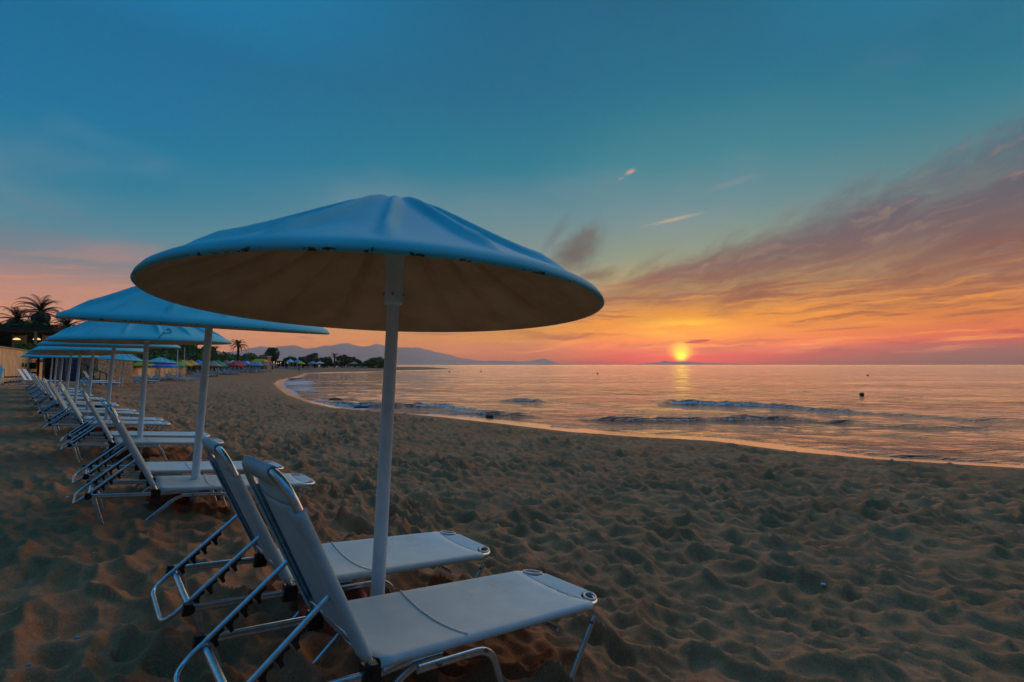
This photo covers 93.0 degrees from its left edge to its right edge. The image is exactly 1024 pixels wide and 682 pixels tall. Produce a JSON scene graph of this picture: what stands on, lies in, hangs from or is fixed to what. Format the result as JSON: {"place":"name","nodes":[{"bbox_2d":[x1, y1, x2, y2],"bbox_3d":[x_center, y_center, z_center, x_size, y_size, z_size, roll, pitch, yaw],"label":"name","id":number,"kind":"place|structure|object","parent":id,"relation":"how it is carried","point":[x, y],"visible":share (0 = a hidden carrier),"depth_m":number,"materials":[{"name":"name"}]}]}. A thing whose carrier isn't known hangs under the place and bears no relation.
{"place":"outdoors","nodes":[
{"label":"outdoors","id":0,"kind":"place"},
{"bbox_2d":[218,343,585,364],"bbox_3d":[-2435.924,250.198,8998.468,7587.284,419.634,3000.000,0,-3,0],"label":"mountains","id":1,"kind":"structure","parent":0,"point":[412,356],"depth_m":8497.97,"materials":[{"name":"stone"}]},
{"bbox_2d":[0,366,1023,681],"bbox_3d":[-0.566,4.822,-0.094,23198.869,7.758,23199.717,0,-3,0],"label":"ground","id":2,"kind":"structure","parent":0,"point":[690,558],"depth_m":4.86,"materials":[{"name":"brown sand"}]},
{"bbox_2d":[0,366,4,383],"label":"sun lounger","id":3,"kind":"object","parent":2,"relation":"on","point":[1,370],"visible":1,"depth_m":25.46,"materials":[{"name":"metal"}]},
{"bbox_2d":[3,376,21,384],"bbox_3d":[-31.999,2.537,31.165,0.100,0.600,2.872,2,-3,-31],"label":"timber stack","id":4,"kind":"object","parent":2,"relation":"on","point":[11,379],"visible":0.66,"depth_m":30.74,"materials":[{"name":"wood"}]},
{"bbox_2d":[0,385,33,387],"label":"kerb edge","id":5,"kind":"object","parent":2,"relation":"on","point":[16,386],"visible":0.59,"depth_m":28.51,"materials":[{"name":"grey concrete"}]},
{"bbox_2d":[0,346,34,382],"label":"boundary wall","id":6,"kind":"structure","parent":2,"relation":"on","point":[11,360],"depth_m":36.06,"materials":[{"name":"paint"}]},
{"bbox_2d":[10,369,57,384],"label":"sun lounger","id":7,"kind":"object","parent":2,"relation":"on","point":[22,375],"visible":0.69,"depth_m":30.92,"materials":[{"name":"white"}]},
{"bbox_2d":[29,357,39,375],"bbox_3d":[-42.050,2.547,42.081,2.200,2.400,0.210,0,-3,0],"label":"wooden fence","id":8,"kind":"object","parent":2,"relation":"on","point":[33,365],"visible":0.21,"depth_m":42.04,"materials":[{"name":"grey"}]},
{"bbox_2d":[20,356,52,379],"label":"beach umbrella","id":9,"kind":"object","parent":2,"relation":"on","point":[50,369],"visible":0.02,"depth_m":26.56,"materials":[{"name":"white paint"}]},
{"bbox_2d":[34,360,42,377],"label":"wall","id":10,"kind":"structure","parent":2,"relation":"on","point":[40,370],"depth_m":46.63,"materials":[{"name":"paint"}]},
{"bbox_2d":[0,319,28,326],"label":"bush","id":11,"kind":"object","parent":10,"relation":"on","point":[14,322],"visible":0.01,"depth_m":59.11,"materials":[{"name":"green plant"}]},
{"bbox_2d":[0,306,35,323],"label":"palm tree","id":12,"kind":"object","parent":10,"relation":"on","point":[16,312],"visible":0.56,"depth_m":59.77,"materials":[{"name":"green plant"}]},
{"bbox_2d":[13,342,35,349],"bbox_3d":[-46.259,0.854,46.369,1.822,1.511,1.966,0,-3,0],"label":"shrub","id":13,"kind":"object","parent":10,"relation":"on","point":[23,345],"visible":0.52,"depth_m":45.79,"materials":[{"name":"green plant"}]},
{"bbox_2d":[0,320,52,326],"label":"bush","id":14,"kind":"object","parent":10,"relation":"on","point":[21,324],"visible":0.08,"depth_m":54.98,"materials":[{"name":"green plant"}]},
{"bbox_2d":[0,327,64,347],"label":"beach bar","id":15,"kind":"object","parent":10,"relation":"on","point":[10,336],"visible":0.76,"depth_m":51.07,"materials":[{"name":"beige paint"}]},
{"bbox_2d":[11,335,27,347],"bbox_3d":[-51.800,0.432,51.089,1.520,2.200,0.120,0,-3,0],"label":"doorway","id":16,"kind":"structure","parent":15,"relation":"in","point":[23,338],"depth_m":51.10,"materials":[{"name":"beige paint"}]},
{"bbox_2d":[9,294,62,325],"bbox_3d":[-56.459,-1.611,58.061,4.599,7.666,4.691,0,-3,0],"label":"palm tree","id":17,"kind":"object","parent":10,"relation":"on","point":[42,314],"visible":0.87,"depth_m":57.87,"materials":[{"name":"green plant"}]},
{"bbox_2d":[29,322,74,327],"bbox_3d":[-53.460,-0.030,56.286,4.701,4.249,5.646,-2,-3,31],"label":"bush","id":18,"kind":"object","parent":10,"relation":"on","point":[49,325],"visible":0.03,"depth_m":56.11,"materials":[{"name":"green plant"}]},
{"bbox_2d":[48,316,84,327],"bbox_3d":[-53.475,-0.525,58.110,4.418,5.478,4.652,0,-3,0],"label":"palm tree","id":19,"kind":"object","parent":10,"relation":"on","point":[64,322],"visible":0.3,"depth_m":57.94,"materials":[{"name":"green plant"}]},
{"bbox_2d":[21,354,57,385],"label":"beach umbrella","id":20,"kind":"object","parent":2,"relation":"on","point":[54,382],"visible":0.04,"depth_m":23.94,"materials":[{"name":"white paint"}]},
{"bbox_2d":[18,369,62,384],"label":"sun lounger","id":21,"kind":"object","parent":2,"relation":"on","point":[27,374],"visible":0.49,"depth_m":31.52,"materials":[{"name":"white"}]},
{"bbox_2d":[24,373,74,389],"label":"sun lounger","id":22,"kind":"object","parent":2,"relation":"on","point":[27,387],"visible":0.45,"depth_m":25.59,"materials":[{"name":"metal"}]},
{"bbox_2d":[25,374,79,392],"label":"sun lounger","id":23,"kind":"object","parent":2,"relation":"on","point":[29,390],"visible":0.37,"depth_m":22.97,"materials":[{"name":"metal"}]},
{"bbox_2d":[28,346,81,402],"bbox_3d":[-14.432,1.205,16.145,2.503,2.945,2.500,-1,-6,29],"label":"beach umbrella","id":24,"kind":"object","parent":2,"relation":"on","point":[77,379],"visible":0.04,"depth_m":16.11,"materials":[{"name":"white paint"}]},
{"bbox_2d":[27,374,86,395],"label":"sun lounger","id":25,"kind":"object","parent":2,"relation":"on","point":[46,392],"visible":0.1,"depth_m":21.42,"materials":[{"name":"metal"}]},
{"bbox_2d":[26,375,92,396],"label":"sun lounger","id":26,"kind":"object","parent":2,"relation":"on","point":[44,393],"visible":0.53,"depth_m":20.41,"materials":[{"name":"metal"}]},
{"bbox_2d":[22,354,99,392],"bbox_3d":[-19.817,1.491,21.343,2.502,2.855,2.503,5,-5,-39],"label":"beach umbrella","id":27,"kind":"object","parent":2,"relation":"on","point":[62,357],"visible":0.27,"depth_m":20.58,"materials":[{"name":"blue fabric"}]},
{"bbox_2d":[29,376,101,401],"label":"sun lounger","id":28,"kind":"object","parent":2,"relation":"on","point":[51,398],"visible":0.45,"depth_m":17.82,"materials":[{"name":"metal"}]},
{"bbox_2d":[31,376,101,401],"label":"sun lounger","id":29,"kind":"object","parent":2,"relation":"on","point":[62,396],"visible":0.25,"depth_m":19.03,"materials":[{"name":"metal"}]},
{"bbox_2d":[26,352,110,400],"bbox_3d":[-17.119,1.333,18.762,2.503,2.944,2.500,-2,-7,39],"label":"beach umbrella","id":30,"kind":"object","parent":2,"relation":"on","point":[69,366],"visible":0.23,"depth_m":18.80,"materials":[{"name":"blue fabric"}]},
{"bbox_2d":[32,378,116,406],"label":"sun lounger","id":31,"kind":"object","parent":2,"relation":"on","point":[65,401],"visible":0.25,"depth_m":16.22,"materials":[{"name":"metal"}]},
{"bbox_2d":[31,378,118,409],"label":"sun lounger","id":32,"kind":"object","parent":2,"relation":"on","point":[39,403],"visible":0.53,"depth_m":15.38,"materials":[{"name":"metal"}]},
{"bbox_2d":[32,348,133,383],"bbox_3d":[-39.050,2.296,44.741,5.700,3.160,4.800,0,-3,0],"label":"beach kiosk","id":33,"kind":"object","parent":2,"relation":"on","point":[102,365],"visible":0.49,"depth_m":42.95,"materials":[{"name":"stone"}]},
{"bbox_2d":[45,358,56,379],"bbox_3d":[-40.700,2.586,42.880,1.000,2.200,0.110,0,-3,0],"label":"door","id":34,"kind":"structure","parent":33,"relation":"in","point":[47,360],"depth_m":42.86,"materials":[{"name":"black"}]},
{"bbox_2d":[37,380,135,416],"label":"sun lounger","id":35,"kind":"object","parent":2,"relation":"on","point":[61,409],"visible":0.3,"depth_m":13.68,"materials":[{"name":"metal"}]},
{"bbox_2d":[30,346,143,415],"bbox_3d":[-11.711,1.109,13.494,2.501,2.856,2.503,5,-4,-28],"label":"beach umbrella","id":36,"kind":"object","parent":2,"relation":"on","point":[92,351],"visible":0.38,"depth_m":13.45,"materials":[{"name":"white paint"}]},
{"bbox_2d":[35,381,138,420],"bbox_3d":[-11.325,1.785,13.097,2.110,1.271,0.728,9,-8,-38],"label":"sun lounger","id":37,"kind":"object","parent":2,"relation":"on","point":[46,411],"visible":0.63,"depth_m":12.78,"materials":[{"name":"metal"}]},
{"bbox_2d":[73,360,106,384],"bbox_3d":[-36.050,2.728,41.517,2.926,2.182,0.080,0,-3,0],"label":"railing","id":38,"kind":"object","parent":2,"relation":"on","point":[87,372],"visible":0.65,"depth_m":41.50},
{"bbox_2d":[79,371,116,385],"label":"sun lounger","id":39,"kind":"object","parent":2,"relation":"on","point":[95,381],"visible":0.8,"depth_m":34.79,"materials":[{"name":"white"}]},
{"bbox_2d":[87,373,113,381],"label":"steps","id":40,"kind":"structure","parent":2,"relation":"on","point":[96,376],"depth_m":42.02,"materials":[{"name":"beige stone"}]},
{"bbox_2d":[80,372,120,387],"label":"sun lounger","id":41,"kind":"object","parent":2,"relation":"on","point":[97,382],"visible":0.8,"depth_m":31.86,"materials":[{"name":"white"}]},
{"bbox_2d":[43,382,163,430],"bbox_3d":[-9.327,1.664,11.233,2.110,1.271,0.728,9,-8,-38],"label":"sun lounger","id":42,"kind":"object","parent":2,"relation":"on","point":[102,417],"visible":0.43,"depth_m":11.06,"materials":[{"name":"metal"}]},
{"bbox_2d":[43,384,170,436],"bbox_3d":[-8.644,1.639,10.504,2.110,1.271,0.728,10,-9,-41],"label":"sun lounger","id":43,"kind":"object","parent":2,"relation":"on","point":[108,423],"visible":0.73,"depth_m":10.18,"materials":[{"name":"metal"}]},
{"bbox_2d":[37,341,180,427],"bbox_3d":[-9.024,0.951,10.910,2.504,2.944,2.500,0,-6,23],"label":"beach umbrella","id":44,"kind":"object","parent":2,"relation":"on","point":[111,369],"visible":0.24,"depth_m":10.87,"materials":[{"name":"blue fabric"}]},
{"bbox_2d":[97,354,142,389],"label":"beach umbrella","id":45,"kind":"object","parent":2,"relation":"on","point":[127,357],"visible":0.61,"depth_m":34.00,"materials":[{"name":"blue fabric"}]},
{"bbox_2d":[109,446,131,459],"bbox_3d":[-6.480,1.908,8.097,0.410,0.355,0.410,0,-3,0],"label":"clay pot","id":46,"kind":"object","parent":2,"relation":"on","point":[124,454],"visible":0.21,"depth_m":7.94,"materials":[{"name":"ceramic"}]},
{"bbox_2d":[106,359,142,386],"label":"beach umbrella","id":47,"kind":"object","parent":2,"relation":"on","point":[123,369],"visible":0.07,"depth_m":39.70,"materials":[{"name":"white paint"}]},
{"bbox_2d":[60,387,210,455],"bbox_3d":[-6.642,1.548,8.726,2.110,1.271,0.728,11,-9,-41],"label":"sun lounger","id":48,"kind":"object","parent":2,"relation":"on","point":[71,434],"visible":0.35,"depth_m":8.61,"materials":[{"name":"metal"}]},
{"bbox_2d":[44,321,231,453],"bbox_3d":[-6.209,0.847,8.181,2.502,2.943,2.504,3,-4,-28],"label":"beach umbrella","id":49,"kind":"object","parent":2,"relation":"on","point":[101,332],"visible":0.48,"depth_m":7.57,"materials":[{"name":"blue fabric"}]},
{"bbox_2d":[60,390,223,463],"bbox_3d":[-5.935,1.511,7.968,2.110,1.271,0.728,10,-9,-40],"label":"sun lounger","id":50,"kind":"object","parent":2,"relation":"on","point":[115,441],"visible":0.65,"depth_m":7.68,"materials":[{"name":"metal"}]},
{"bbox_2d":[133,359,153,365],"bbox_3d":[-46.909,3.550,61.914,2.572,2.620,2.571,1,-3,-21],"label":"parasol","id":51,"kind":"object","parent":2,"relation":"on","point":[137,364],"visible":0.22,"depth_m":61.03,"materials":[{"name":"green fabric"}]},
{"bbox_2d":[133,373,157,383],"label":"sun lounger","id":52,"kind":"object","parent":2,"relation":"on","point":[135,380],"visible":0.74,"depth_m":49.55,"materials":[{"name":"white"}]},
{"bbox_2d":[133,367,186,378],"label":"wall","id":53,"kind":"structure","parent":2,"relation":"on","point":[152,370],"depth_m":70.20,"materials":[{"name":"paint"}]},
{"bbox_2d":[148,357,176,383],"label":"beach umbrella","id":54,"kind":"object","parent":2,"relation":"on","point":[160,360],"visible":0.89,"depth_m":45.64,"materials":[{"name":"blue fabric"}]},
{"bbox_2d":[151,364,177,380],"bbox_3d":[-41.411,3.460,57.897,2.573,2.620,2.570,0,-3,4],"label":"parasol","id":55,"kind":"object","parent":2,"relation":"on","point":[164,366],"visible":0.54,"depth_m":57.13,"materials":[{"name":"blue fabric"}]},
{"bbox_2d":[146,485,188,506],"bbox_3d":[-3.670,1.722,5.202,0.410,0.355,0.410,0,-3,0],"label":"clay pot","id":56,"kind":"object","parent":2,"relation":"on","point":[162,500],"visible":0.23,"depth_m":5.03,"materials":[{"name":"ceramic"}]},
{"bbox_2d":[161,360,183,367],"bbox_3d":[-43.287,3.651,61.852,2.573,2.620,2.571,2,-3,-35],"label":"parasol","id":57,"kind":"object","parent":2,"relation":"on","point":[180,365],"visible":0.36,"depth_m":61.75,"materials":[{"name":"teal fabric"}]},
{"bbox_2d":[176,349,177,377],"bbox_3d":[-41.297,2.773,59.936,0.166,3.483,0.166,1,-3,-22],"label":"mast","id":58,"kind":"object","parent":2,"relation":"on","point":[177,364],"visible":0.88,"depth_m":59.90,"materials":[{"name":"grey metal"}]},
{"bbox_2d":[72,398,283,500],"bbox_3d":[-3.939,1.419,5.958,2.110,1.271,0.728,12,-10,-41],"label":"sun lounger","id":59,"kind":"object","parent":2,"relation":"on","point":[166,468],"visible":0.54,"depth_m":5.61,"materials":[{"name":"metal"}]},
{"bbox_2d":[173,373,191,380],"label":"sun lounger","id":60,"kind":"object","parent":2,"relation":"on","point":[174,378],"visible":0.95,"depth_m":59.05,"materials":[{"name":"white"}]},
{"bbox_2d":[165,345,199,366],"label":"tree","id":61,"kind":"object","parent":2,"relation":"on","point":[191,356],"visible":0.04,"depth_m":91.86,"materials":[{"name":"green plant"}]},
{"bbox_2d":[178,360,192,376],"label":"parasol","id":62,"kind":"object","parent":2,"relation":"on","point":[186,363],"visible":0.59,"depth_m":71.55,"materials":[{"name":"yellow fabric"}]},
{"bbox_2d":[180,345,202,358],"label":"tree","id":63,"kind":"object","parent":2,"relation":"on","point":[193,347],"visible":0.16,"depth_m":97.86,"materials":[{"name":"green plant"}]},
{"bbox_2d":[55,286,329,501],"bbox_3d":[-3.388,0.663,5.316,2.501,2.945,2.501,-1,-6,33],"label":"beach umbrella","id":64,"kind":"object","parent":2,"relation":"on","point":[134,305],"visible":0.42,"depth_m":4.49,"materials":[{"name":"blue fabric"}]},
{"bbox_2d":[72,403,314,524],"bbox_3d":[-3.200,1.370,5.148,2.110,1.271,0.728,11,-9,-39],"label":"sun lounger","id":65,"kind":"object","parent":2,"relation":"on","point":[185,485],"visible":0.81,"depth_m":4.77,"materials":[{"name":"metal"}]},
{"bbox_2d":[133,348,255,371],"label":"hedge","id":66,"kind":"object","parent":2,"relation":"on","point":[172,354],"visible":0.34,"depth_m":95.57,"materials":[{"name":"green plant"}]},
{"bbox_2d":[198,346,217,359],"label":"tree","id":67,"kind":"object","parent":2,"relation":"on","point":[213,352],"visible":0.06,"depth_m":108.49,"materials":[{"name":"green plant"}]},
{"bbox_2d":[210,361,221,375],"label":"parasol","id":68,"kind":"object","parent":2,"relation":"on","point":[214,363],"visible":0.69,"depth_m":79.51,"materials":[{"name":"beige"}]},
{"bbox_2d":[211,345,221,355],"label":"palm tree","id":69,"kind":"object","parent":2,"relation":"on","point":[217,350],"visible":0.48,"depth_m":117.99,"materials":[{"name":"green plant"}]},
{"bbox_2d":[210,361,227,366],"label":"parasol","id":70,"kind":"object","parent":2,"relation":"on","point":[222,364],"visible":0.62,"depth_m":81.46,"materials":[{"name":"teal fabric"}]},
{"bbox_2d":[227,361,242,366],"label":"parasol","id":71,"kind":"object","parent":2,"relation":"on","point":[234,363],"visible":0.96,"depth_m":91.28,"materials":[{"name":"red fabric"}]},
{"bbox_2d":[229,339,247,369],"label":"palm tree","id":72,"kind":"object","parent":2,"relation":"on","point":[237,343],"visible":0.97,"depth_m":119.82,"materials":[{"name":"green plant"}]},
{"bbox_2d":[250,362,263,365],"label":"parasol","id":73,"kind":"object","parent":2,"relation":"on","point":[256,364],"visible":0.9,"depth_m":107.14,"materials":[{"name":"blue fabric"}]},
{"bbox_2d":[250,359,269,369],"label":"marquee","id":74,"kind":"object","parent":2,"relation":"on","point":[261,360],"visible":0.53,"depth_m":134.03,"materials":[{"name":"yellow"}]},
{"bbox_2d":[255,356,271,368],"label":"beach house","id":75,"kind":"structure","parent":2,"relation":"on","point":[268,358],"depth_m":148.66,"materials":[{"name":"brown"}]},
{"bbox_2d":[264,347,279,368],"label":"tree","id":76,"kind":"object","parent":2,"relation":"on","point":[272,352],"visible":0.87,"depth_m":163.75,"materials":[{"name":"green plant"}]},
{"bbox_2d":[283,356,293,360],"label":"tree","id":77,"kind":"object","parent":2,"relation":"on","point":[288,358],"visible":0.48,"depth_m":213.88,"materials":[{"name":"green plant"}]},
{"bbox_2d":[273,361,310,367],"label":"bar","id":78,"kind":"object","parent":2,"relation":"on","point":[285,364],"visible":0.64,"depth_m":191.26,"materials":[{"name":"white paint"}]},
{"bbox_2d":[298,356,306,360],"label":"tree","id":79,"kind":"object","parent":2,"relation":"on","point":[304,358],"visible":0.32,"depth_m":214.21,"materials":[{"name":"green plant"}]},
{"bbox_2d":[306,353,318,367],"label":"tree","id":80,"kind":"object","parent":2,"relation":"on","point":[313,356],"visible":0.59,"depth_m":215.62,"materials":[{"name":"green plant"}]},
{"bbox_2d":[150,437,490,634],"bbox_3d":[-1.089,1.344,3.289,2.110,1.271,0.728,12,-10,-40],"label":"sun lounger","id":81,"kind":"object","parent":2,"relation":"on","point":[350,560],"visible":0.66,"depth_m":3.00,"materials":[{"name":"metal"}]},
{"bbox_2d":[319,358,327,367],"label":"tree","id":82,"kind":"object","parent":2,"relation":"on","point":[325,364],"visible":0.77,"depth_m":224.97,"materials":[{"name":"green plant"}]},
{"bbox_2d":[322,356,332,366],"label":"tree","id":83,"kind":"object","parent":2,"relation":"on","point":[330,361],"visible":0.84,"depth_m":226.70,"materials":[{"name":"green plant"}]},
{"bbox_2d":[296,589,366,635],"bbox_3d":[-1.040,1.681,2.822,0.410,0.355,0.410,0,-3,0],"label":"clay pot","id":84,"kind":"object","parent":2,"relation":"on","point":[328,629],"visible":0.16,"depth_m":2.77,"materials":[{"name":"sand"}]},
{"bbox_2d":[330,353,338,367],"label":"palm tree","id":85,"kind":"object","parent":2,"relation":"on","point":[334,354],"visible":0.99,"depth_m":213.52,"materials":[{"name":"green plant"}]},
{"bbox_2d":[332,357,343,366],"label":"tree","id":86,"kind":"object","parent":2,"relation":"on","point":[338,363],"visible":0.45,"depth_m":226.84,"materials":[{"name":"green plant"}]},
{"bbox_2d":[338,354,351,367],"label":"tree","id":87,"kind":"object","parent":2,"relation":"on","point":[346,358],"visible":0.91,"depth_m":225.43,"materials":[{"name":"green plant"}]},
{"bbox_2d":[347,356,355,366],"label":"tree","id":88,"kind":"object","parent":2,"relation":"on","point":[352,359],"visible":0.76,"depth_m":226.99,"materials":[{"name":"green plant"}]},
{"bbox_2d":[360,361,370,367],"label":"tree","id":89,"kind":"object","parent":2,"relation":"on","point":[363,365],"visible":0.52,"depth_m":224.07,"materials":[{"name":"green plant"}]},
{"bbox_2d":[130,194,604,596],"bbox_3d":[-0.751,0.620,2.892,2.503,2.944,2.501,3,-3,-7],"label":"beach umbrella","id":90,"kind":"object","parent":2,"relation":"on","point":[392,266],"visible":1,"depth_m":2.90,"materials":[{"name":"blue fabric"}]},
{"bbox_2d":[365,357,375,367],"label":"tree","id":91,"kind":"object","parent":2,"relation":"on","point":[370,361],"visible":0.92,"depth_m":223.49,"materials":[{"name":"green plant"}]},
{"bbox_2d":[371,357,383,367],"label":"tree","id":92,"kind":"object","parent":2,"relation":"on","point":[378,362],"visible":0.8,"depth_m":224.42,"materials":[{"name":"green plant"}]},
{"bbox_2d":[173,455,597,681],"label":"sun lounger","id":93,"kind":"object","parent":2,"relation":"on","point":[419,630],"visible":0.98,"depth_m":2.27,"materials":[{"name":"metal"}]},
{"bbox_2d":[0,0,1023,364],"label":"sky","id":94,"kind":"structure","parent":0,"point":[757,182],"materials":[{"name":"blue"}]},
{"bbox_2d":[282,365,1023,464],"bbox_3d":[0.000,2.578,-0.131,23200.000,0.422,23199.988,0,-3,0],"label":"sea","id":95,"kind":"structure","parent":0,"point":[970,413],"depth_m":36.31,"materials":[{"name":"liquid"}]},
{"bbox_2d":[354,405,368,407],"bbox_3d":[-9.410,4.130,30.374,0.968,0.200,0.545,0,-3,0],"label":"rock","id":96,"kind":"object","parent":95,"relation":"in","point":[362,406],"visible":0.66,"depth_m":30.20,"materials":[{"name":"grey stone"}]},
{"bbox_2d":[638,360,754,364],"bbox_3d":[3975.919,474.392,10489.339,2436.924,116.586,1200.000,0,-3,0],"label":"distant island","id":97,"kind":"structure","parent":0,"point":[664,362],"depth_m":10260.72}
]}

